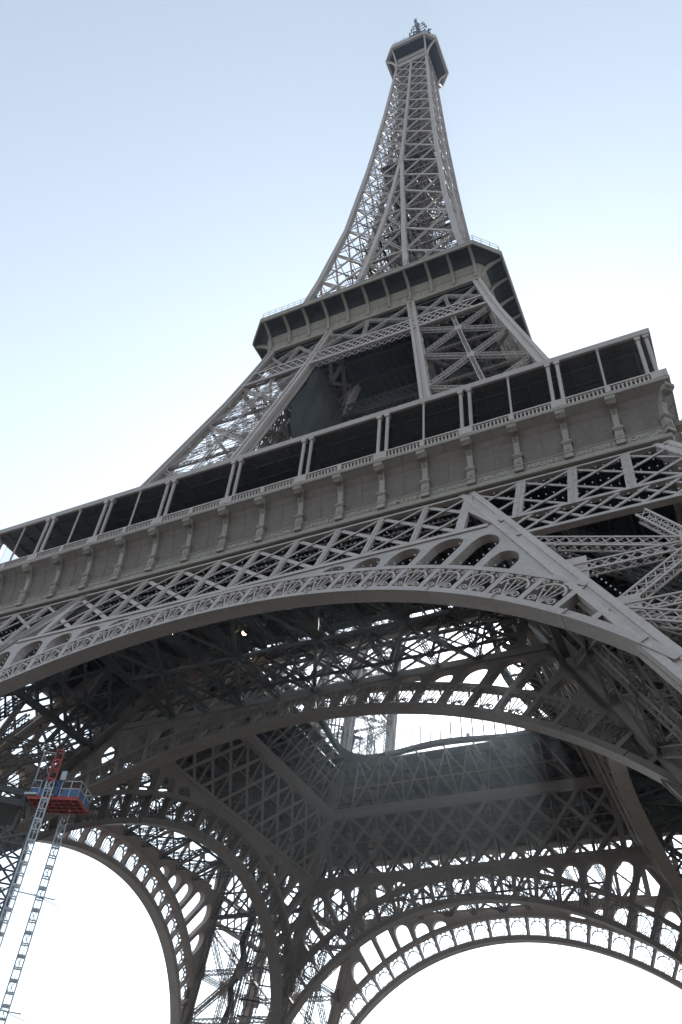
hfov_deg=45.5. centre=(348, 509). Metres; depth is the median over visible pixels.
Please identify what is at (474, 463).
lattice tower
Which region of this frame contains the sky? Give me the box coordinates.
[0,0,681,1023]
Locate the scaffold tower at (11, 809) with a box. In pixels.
[0,784,31,929]
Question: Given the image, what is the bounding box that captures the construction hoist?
[0,749,91,1023]
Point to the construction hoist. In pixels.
(71, 800)
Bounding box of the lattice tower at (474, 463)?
[0,19,681,1023]
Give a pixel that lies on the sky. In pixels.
(176, 175)
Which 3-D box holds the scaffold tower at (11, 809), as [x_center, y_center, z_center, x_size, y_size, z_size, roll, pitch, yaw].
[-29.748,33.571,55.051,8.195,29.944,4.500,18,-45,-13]

